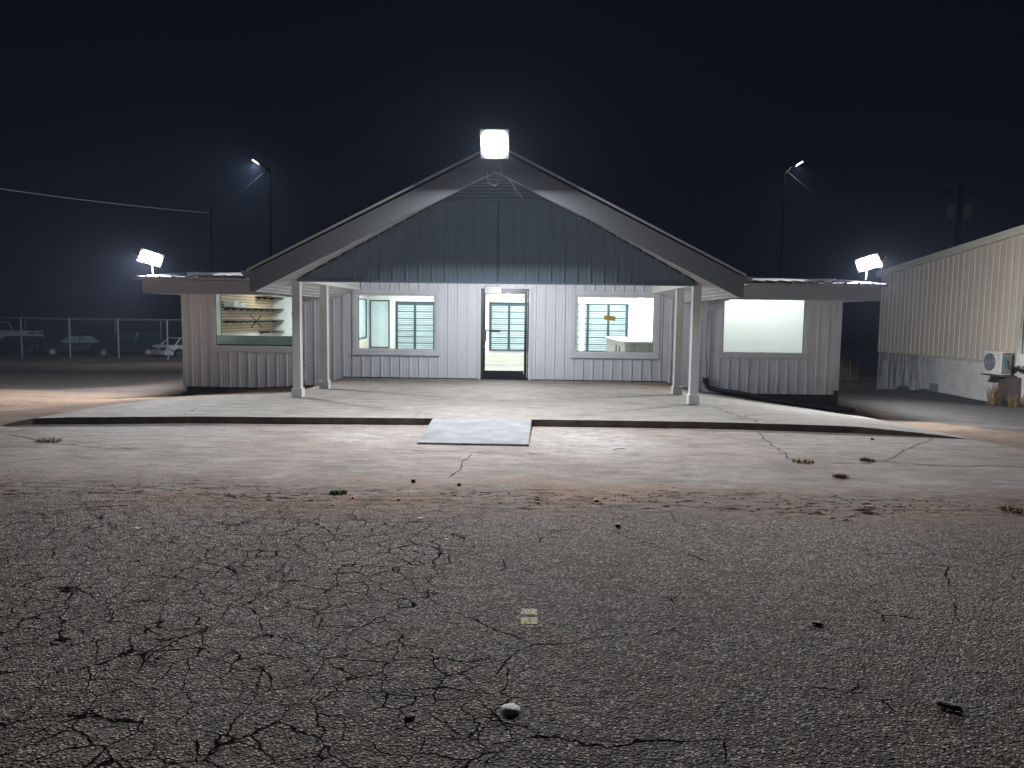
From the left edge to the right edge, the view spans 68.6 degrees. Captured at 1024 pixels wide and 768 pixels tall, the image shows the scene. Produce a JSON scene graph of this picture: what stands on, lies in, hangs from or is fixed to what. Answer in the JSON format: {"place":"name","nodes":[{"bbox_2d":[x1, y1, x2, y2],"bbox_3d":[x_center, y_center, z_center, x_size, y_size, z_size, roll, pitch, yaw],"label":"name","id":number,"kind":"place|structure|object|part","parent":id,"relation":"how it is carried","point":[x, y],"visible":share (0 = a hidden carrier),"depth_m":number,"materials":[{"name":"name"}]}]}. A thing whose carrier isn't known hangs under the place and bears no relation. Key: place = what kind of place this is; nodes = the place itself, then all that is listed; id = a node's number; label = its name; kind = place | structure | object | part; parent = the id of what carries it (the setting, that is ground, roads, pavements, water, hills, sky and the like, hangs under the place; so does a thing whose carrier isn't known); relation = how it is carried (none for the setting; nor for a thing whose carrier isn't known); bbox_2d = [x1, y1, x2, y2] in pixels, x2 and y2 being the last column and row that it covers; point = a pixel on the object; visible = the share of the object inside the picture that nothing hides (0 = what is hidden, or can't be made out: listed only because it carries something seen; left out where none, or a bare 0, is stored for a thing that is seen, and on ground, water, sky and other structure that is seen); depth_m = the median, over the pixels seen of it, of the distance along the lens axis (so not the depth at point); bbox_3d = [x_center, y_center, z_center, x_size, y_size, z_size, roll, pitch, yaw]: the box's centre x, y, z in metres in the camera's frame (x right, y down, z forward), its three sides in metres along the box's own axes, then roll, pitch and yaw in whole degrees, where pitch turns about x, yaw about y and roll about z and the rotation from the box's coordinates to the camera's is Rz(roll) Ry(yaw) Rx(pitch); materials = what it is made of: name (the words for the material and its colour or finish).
{"place":"outdoors","nodes":[
{"label":"outdoors","id":0,"kind":"place"},
{"bbox_2d":[0,321,1023,448],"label":"ground","id":1,"kind":"structure","parent":0,"point":[32,386],"depth_m":21.76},
{"bbox_2d":[0,322,44,338],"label":"white pickup","id":2,"kind":"object","parent":1,"relation":"on","point":[7,329],"visible":0.22,"depth_m":57.06,"materials":[{"name":"paint"}]},
{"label":"windows","id":3,"kind":"part","parent":2,"relation":"part of","materials":[{"name":"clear glass"}]},
{"bbox_2d":[0,336,48,353],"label":"blue hatchback","id":4,"kind":"object","parent":1,"relation":"on","point":[5,343],"visible":0.46,"depth_m":49.14,"materials":[{"name":"paint"}]},
{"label":"windows","id":5,"kind":"part","parent":4,"relation":"part of","materials":[{"name":"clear glass"}]},
{"bbox_2d":[36,335,99,354],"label":"green sedan","id":6,"kind":"object","parent":1,"relation":"on","point":[65,344],"visible":0.41,"depth_m":49.23,"materials":[{"name":"paint"}]},
{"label":"windows","id":7,"kind":"part","parent":6,"relation":"part of","materials":[{"name":"grey glass"}]},
{"bbox_2d":[0,317,182,359],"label":"chain link fence","id":8,"kind":"object","parent":1,"relation":"on","point":[70,350],"visible":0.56,"depth_m":45.09,"materials":[{"name":"grey metal"}]},
{"bbox_2d":[24,319,181,341],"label":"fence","id":9,"kind":"object","parent":1,"relation":"on","point":[161,335],"visible":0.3,"depth_m":59.74,"materials":[{"name":"grey metal"}]},
{"bbox_2d":[88,331,162,355],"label":"black suv","id":10,"kind":"object","parent":1,"relation":"on","point":[137,338],"visible":0.7,"depth_m":49.28,"materials":[{"name":"paint"}]},
{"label":"windows","id":11,"kind":"part","parent":10,"relation":"part of","materials":[{"name":"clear glass"}]},
{"bbox_2d":[151,337,182,356],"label":"white sedan","id":12,"kind":"object","parent":1,"relation":"on","point":[175,349],"visible":0.4,"depth_m":47.76,"materials":[{"name":"paint"}]},
{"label":"windows","id":13,"kind":"part","parent":12,"relation":"part of","materials":[{"name":"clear glass"}]},
{"bbox_2d":[210,208,212,270],"bbox_3d":[-12.341,-3.316,30.965,0.092,7.750,0.092,3,6,24],"label":"utility pole","id":14,"kind":"object","parent":1,"relation":"on","point":[211,240],"visible":0.35,"depth_m":30.72,"materials":[{"name":"brown wood"}]},
{"bbox_2d":[0,188,209,212],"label":"overhead cable","id":15,"kind":"object","parent":14,"relation":"attached to","point":[103,202],"visible":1,"depth_m":28.62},
{"bbox_2d":[155,159,271,266],"bbox_3d":[-13.642,-5.010,34.264,5.156,10.500,0.270,0,5,-10],"label":"street lamp","id":16,"kind":"object","parent":1,"relation":"on","point":[255,161],"visible":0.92,"depth_m":34.38,"materials":[{"name":"grey metal"}]},
{"bbox_2d":[141,384,317,397],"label":"pine litter","id":17,"kind":"object","parent":1,"relation":"on","point":[245,390],"visible":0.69,"depth_m":17.40,"materials":[{"name":"brown plant"}]},
{"bbox_2d":[2,417,965,438],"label":"kerb","id":18,"kind":"structure","parent":1,"relation":"on","point":[427,421],"depth_m":10.90,"materials":[{"name":"grey concrete"}]},
{"bbox_2d":[1,377,967,438],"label":"porch slab","id":19,"kind":"structure","parent":1,"relation":"on","point":[350,397],"depth_m":12.81,"materials":[{"name":"concrete"}]},
{"bbox_2d":[132,150,887,411],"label":"store building","id":20,"kind":"structure","parent":1,"relation":"on","point":[464,269],"depth_m":17.62,"materials":[{"name":"grey metal"}]},
{"bbox_2d":[133,247,163,273],"bbox_3d":[-8.379,-2.849,17.354,0.549,0.600,0.464,4,6,30],"label":"flood light","id":21,"kind":"object","parent":20,"relation":"attached to","point":[150,257],"visible":1,"depth_m":17.30,"materials":[{"name":"metal"}]},
{"bbox_2d":[209,294,291,352],"bbox_3d":[-6.153,-1.543,17.930,2.160,1.552,0.205,1,5,1],"label":"window","id":22,"kind":"structure","parent":20,"relation":"in","point":[214,347],"depth_m":17.92,"materials":[{"name":"white plastic"}]},
{"bbox_2d":[222,307,283,310],"bbox_3d":[-7.444,-2.165,21.798,0.360,0.082,3.900,1,5,1],"label":"wall shelf","id":23,"kind":"object","parent":20,"relation":"attached to","point":[241,308],"depth_m":21.32,"materials":[{"name":"black metal"}]},
{"bbox_2d":[224,301,239,306],"bbox_3d":[-7.500,-2.137,20.064,0.280,0.170,0.380,1,5,1],"label":"carton","id":24,"kind":"object","parent":23,"relation":"on","point":[231,303],"visible":0.86,"depth_m":19.88,"materials":[{"name":"white cardboard"}]},
{"bbox_2d":[222,320,283,322],"bbox_3d":[-7.448,-1.817,21.829,0.360,0.082,3.900,1,5,1],"label":"wall shelf","id":25,"kind":"object","parent":20,"relation":"attached to","point":[240,321],"depth_m":21.08,"materials":[{"name":"black metal"}]},
{"bbox_2d":[250,315,261,327],"bbox_3d":[-6.114,-1.499,17.932,0.289,0.321,0.006,1,5,1],"label":"tape cross","id":26,"kind":"object","parent":20,"relation":"attached to","point":[256,321],"visible":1,"depth_m":17.93,"materials":[{"name":"plastic"}]},
{"bbox_2d":[255,296,280,299],"bbox_3d":[-7.408,-2.621,22.962,0.360,0.082,1.500,1,5,1],"label":"wall shelf","id":27,"kind":"object","parent":20,"relation":"attached to","point":[265,297],"depth_m":22.53,"materials":[{"name":"black metal"}]},
{"bbox_2d":[258,330,280,333],"bbox_3d":[-7.418,-1.599,23.154,0.360,0.082,1.300,1,5,1],"label":"wall shelf","id":28,"kind":"object","parent":20,"relation":"attached to","point":[272,331],"depth_m":22.75,"materials":[{"name":"black metal"}]},
{"bbox_2d":[359,299,365,337],"bbox_3d":[-4.561,-1.981,22.667,0.020,1.170,1.250,1,5,1],"label":"side window pane","id":29,"kind":"structure","parent":20,"relation":"in","point":[362,303],"depth_m":22.81,"materials":[{"name":"clear glass"}]},
{"bbox_2d":[359,298,366,338],"bbox_3d":[-4.536,-1.983,22.691,0.020,1.210,1.300,1,5,1],"label":"side window frame","id":30,"kind":"structure","parent":20,"relation":"in","point":[359,298],"depth_m":23.24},
{"bbox_2d":[370,300,389,347],"bbox_3d":[-4.177,-1.897,23.692,0.630,1.510,0.050,1,5,1],"label":"interior window","id":31,"kind":"structure","parent":20,"relation":"in","point":[379,309],"depth_m":23.70,"materials":[{"name":"clear glass"}]},
{"bbox_2d":[352,289,439,355],"bbox_3d":[-2.748,-1.460,17.817,2.105,1.552,0.145,1,5,1],"label":"window","id":32,"kind":"structure","parent":20,"relation":"in","point":[385,292],"depth_m":17.79,"materials":[{"name":"white plastic"}]},
{"bbox_2d":[396,301,433,348],"bbox_3d":[-3.043,-1.831,23.668,1.260,1.530,0.050,1,5,1],"label":"interior window","id":33,"kind":"structure","parent":20,"relation":"in","point":[414,320],"depth_m":23.67,"materials":[{"name":"glass"}]},
{"bbox_2d":[480,128,508,158],"bbox_3d":[-0.265,-3.725,11.713,0.440,0.404,0.567,1,5,1],"label":"flood light","id":34,"kind":"object","parent":20,"relation":"attached to","point":[494,143],"visible":1,"depth_m":11.55,"materials":[{"name":"metal"}]},
{"bbox_2d":[478,286,531,379],"bbox_3d":[-0.170,-1.196,17.760,1.269,2.205,0.230,1,5,1],"label":"door","id":35,"kind":"structure","parent":20,"relation":"in","point":[482,291],"depth_m":17.74,"materials":[{"name":"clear glass"}]},
{"bbox_2d":[489,302,528,350],"bbox_3d":[-0.074,-1.802,23.592,1.280,1.520,0.050,1,5,1],"label":"interior window","id":36,"kind":"structure","parent":20,"relation":"in","point":[502,315],"depth_m":23.59,"materials":[{"name":"glass"}]},
{"bbox_2d":[577,304,627,351],"bbox_3d":[2.490,-1.759,23.527,2.270,1.510,0.050,1,5,1],"label":"interior window","id":37,"kind":"structure","parent":20,"relation":"in","point":[596,328],"depth_m":23.50,"materials":[{"name":"glass"}]},
{"bbox_2d":[604,315,615,320],"bbox_3d":[2.305,-1.554,17.701,0.292,0.142,0.006,1,5,1],"label":"yellow sticker","id":38,"kind":"object","parent":20,"relation":"attached to","point":[610,318],"visible":1,"depth_m":17.70,"materials":[{"name":"yellow paper"}]},
{"bbox_2d":[570,291,660,358],"bbox_3d":[2.432,-1.391,17.686,2.094,1.567,0.145,1,5,1],"label":"window","id":39,"kind":"structure","parent":20,"relation":"in","point":[575,294],"depth_m":17.66,"materials":[{"name":"white plastic"}]},
{"bbox_2d":[605,336,651,351],"bbox_3d":[3.239,-0.753,20.310,1.000,0.939,4.510,1,5,1],"label":"counter","id":40,"kind":"object","parent":20,"relation":"on","point":[621,344],"visible":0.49,"depth_m":18.27,"materials":[{"name":"grey wood"}]},
{"bbox_2d":[716,301,811,359],"bbox_3d":[5.911,-1.362,17.596,2.160,1.552,0.145,1,5,1],"label":"window","id":41,"kind":"structure","parent":20,"relation":"in","point":[804,355],"depth_m":17.60,"materials":[{"name":"white plastic"}]},
{"bbox_2d":[704,381,854,412],"bbox_3d":[6.222,0.292,17.476,3.480,0.709,0.237,1,5,5],"label":"board","id":42,"kind":"object","parent":20,"relation":"attached to","point":[780,401],"visible":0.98,"depth_m":17.46,"materials":[{"name":"black wood"}]},
{"bbox_2d":[854,252,886,278],"bbox_3d":[8.064,-2.666,16.934,0.549,0.600,0.464,-2,6,-27],"label":"flood light","id":43,"kind":"object","parent":20,"relation":"attached to","point":[866,263],"visible":1,"depth_m":16.88,"materials":[{"name":"metal"}]},
{"bbox_2d":[0,489,1023,767],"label":"asphalt lot","id":44,"kind":"structure","parent":1,"relation":"on","point":[264,672],"depth_m":3.79,"materials":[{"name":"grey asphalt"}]},
{"bbox_2d":[404,713,414,718],"bbox_3d":[-0.409,1.329,3.003,0.044,0.014,0.040,-1,6,-21],"label":"stone","id":45,"kind":"object","parent":44,"relation":"on","point":[409,716],"visible":1,"depth_m":3.00,"materials":[{"name":"stone"}]},
{"bbox_2d":[501,703,519,714],"bbox_3d":[-0.005,1.327,3.060,0.082,0.026,0.069,0,5,-4],"label":"stone","id":46,"kind":"object","parent":44,"relation":"on","point":[511,709],"visible":1,"depth_m":3.04,"materials":[{"name":"grey stone"}]},
{"bbox_2d":[5,479,1023,514],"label":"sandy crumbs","id":47,"kind":"object","parent":44,"relation":"on","point":[618,506],"visible":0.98,"depth_m":6.49,"materials":[{"name":"beige sand"}]},
{"bbox_2d":[521,609,536,623],"bbox_3d":[0.092,1.248,4.034,0.088,0.001,0.205,1,5,1],"label":"painted mark","id":48,"kind":"object","parent":44,"relation":"on","point":[532,621],"visible":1,"depth_m":4.00,"materials":[{"name":"yellow paint"}]},
{"bbox_2d":[810,621,824,624],"bbox_3d":[1.616,1.266,3.968,0.079,0.017,0.027,2,5,13],"label":"rubber scrap","id":49,"kind":"object","parent":44,"relation":"on","point":[815,623],"visible":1,"depth_m":3.96,"materials":[{"name":"black rubber"}]},
{"bbox_2d":[935,700,962,710],"bbox_3d":[1.819,1.341,3.122,0.107,0.024,0.034,4,6,36],"label":"rubber scrap","id":50,"kind":"object","parent":44,"relation":"on","point":[948,705],"visible":1,"depth_m":3.11,"materials":[{"name":"black rubber"}]},
{"bbox_2d":[0,423,1023,511],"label":"concrete apron","id":51,"kind":"object","parent":1,"relation":"on","point":[562,463],"visible":0.97,"depth_m":8.08,"materials":[{"name":"grey concrete"}]},
{"bbox_2d":[34,437,61,442],"bbox_3d":[-5.686,0.678,9.228,0.367,0.055,0.282,1,5,1],"label":"grass tuft","id":52,"kind":"object","parent":51,"relation":"on","point":[48,440],"visible":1,"depth_m":9.20,"materials":[{"name":"brown plant"}]},
{"bbox_2d":[327,489,348,494],"bbox_3d":[-1.554,0.964,6.717,0.229,0.038,0.132,1,5,1],"label":"green weed","id":53,"kind":"object","parent":51,"relation":"on","point":[341,492],"visible":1,"depth_m":6.72,"materials":[{"name":"green plant"}]},
{"bbox_2d":[417,418,531,445],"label":"concrete ramp","id":54,"kind":"structure","parent":51,"relation":"on","point":[483,432],"depth_m":9.98,"materials":[{"name":"grey concrete"}]},
{"bbox_2d":[0,479,969,519],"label":"soil crumbs","id":55,"kind":"object","parent":51,"relation":"on","point":[865,509],"visible":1,"depth_m":6.60,"materials":[{"name":"brown soil"}]},
{"bbox_2d":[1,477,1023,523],"bbox_3d":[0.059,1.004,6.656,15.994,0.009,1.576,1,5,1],"label":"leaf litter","id":56,"kind":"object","parent":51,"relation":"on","point":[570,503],"visible":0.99,"depth_m":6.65,"materials":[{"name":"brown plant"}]},
{"bbox_2d":[790,457,813,463],"bbox_3d":[3.277,0.862,8.458,0.286,0.049,0.200,2,5,9],"label":"grass tuft","id":57,"kind":"object","parent":51,"relation":"on","point":[805,461],"visible":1,"depth_m":8.47,"materials":[{"name":"brown plant"}]},
{"bbox_2d":[831,472,849,478],"bbox_3d":[3.362,0.932,7.688,0.232,0.049,0.181,1,5,1],"label":"grass tuft","id":58,"kind":"object","parent":51,"relation":"on","point":[838,475],"visible":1,"depth_m":7.67,"materials":[{"name":"plant"}]},
{"bbox_2d":[859,456,875,461],"bbox_3d":[4.079,0.857,8.624,0.223,0.049,0.208,1,5,1],"label":"grass tuft","id":59,"kind":"object","parent":51,"relation":"on","point":[866,459],"visible":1,"depth_m":8.59,"materials":[{"name":"brown plant"}]},
{"bbox_2d":[999,503,1022,511],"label":"grass tuft","id":60,"kind":"object","parent":51,"relation":"on","point":[1011,508],"visible":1,"depth_m":6.43,"materials":[{"name":"plant"}]},
{"bbox_2d":[833,391,837,412],"bbox_3d":[7.617,0.444,17.668,0.100,0.580,0.025,1,5,1],"label":"foundation board","id":61,"kind":"object","parent":1,"relation":"on","point":[835,398],"visible":0.64,"depth_m":17.65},
{"bbox_2d":[779,160,893,276],"bbox_3d":[14.664,-4.642,33.545,5.156,10.600,0.270,2,5,13],"label":"street lamp","id":62,"kind":"object","parent":1,"relation":"on","point":[797,164],"visible":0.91,"depth_m":33.82,"materials":[{"name":"grey metal"}]},
{"bbox_2d":[839,357,858,380],"bbox_3d":[12.887,-1.005,38.086,7.410,1.399,6.098,1,5,1],"label":"dry brush","id":63,"kind":"object","parent":1,"relation":"on","point":[842,372],"depth_m":35.37,"materials":[{"name":"brown plant"}]},
{"bbox_2d":[897,383,908,389],"bbox_3d":[14.802,0.096,28.450,0.501,0.262,0.362,1,5,1],"label":"wall weed","id":64,"kind":"object","parent":1,"relation":"on","point":[903,387],"depth_m":28.43,"materials":[{"name":"green plant"}]},
{"bbox_2d":[876,225,1023,406],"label":"tan building","id":65,"kind":"structure","parent":1,"relation":"on","point":[948,317],"depth_m":25.60,"materials":[{"name":"metal"}]},
{"bbox_2d":[1011,292,1023,371],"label":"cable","id":66,"kind":"object","parent":65,"relation":"attached to","point":[1016,367],"visible":1,"depth_m":22.05,"materials":[{"name":"black plastic"}]},
{"bbox_2d":[1018,354,1023,365],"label":"meter box","id":67,"kind":"object","parent":65,"relation":"attached to","point":[1021,359],"visible":1,"depth_m":21.90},
{"bbox_2d":[940,183,980,246],"bbox_3d":[22.947,-5.013,38.825,2.000,10.600,0.500,1,5,1],"label":"transformer pole","id":68,"kind":"object","parent":1,"relation":"on","point":[954,210],"visible":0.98,"depth_m":38.41,"materials":[{"name":"brown wood"}]},
{"bbox_2d":[981,379,1002,404],"bbox_3d":[14.814,0.227,22.954,0.792,0.821,0.836,-3,6,-37],"label":"wall weed","id":69,"kind":"object","parent":1,"relation":"on","point":[993,400],"depth_m":22.95,"materials":[{"name":"beige plant"}]},
{"bbox_2d":[998,394,1011,405],"bbox_3d":[14.793,0.459,22.417,0.716,0.432,0.490,-1,6,-22],"label":"wall weed","id":70,"kind":"object","parent":1,"relation":"on","point":[1004,403],"depth_m":22.38,"materials":[{"name":"green plant"}]},
{"bbox_2d":[997,377,1020,401],"bbox_3d":[14.890,0.376,22.501,0.322,1.170,0.550,1,5,0],"label":"meter cabinet","id":71,"kind":"object","parent":1,"relation":"on","point":[1009,385],"visible":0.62,"depth_m":22.26,"materials":[{"name":"brown metal"}]},
{"bbox_2d":[981,350,1016,376],"bbox_3d":[14.798,-0.620,22.733,0.510,0.750,0.970,1,5,0],"label":"outdoor ac unit","id":72,"kind":"object","parent":71,"relation":"on","point":[997,363],"visible":1,"depth_m":22.51,"materials":[{"name":"metal"}]},
{"bbox_2d":[1006,392,1023,406],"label":"wall weed","id":73,"kind":"object","parent":1,"relation":"on","point":[1014,403],"depth_m":22.02,"materials":[{"name":"beige plant"}]},
{"bbox_2d":[0,0,1023,330],"label":"sky","id":74,"kind":"structure","parent":0,"point":[686,117],"materials":[{"name":"black"}]}
]}

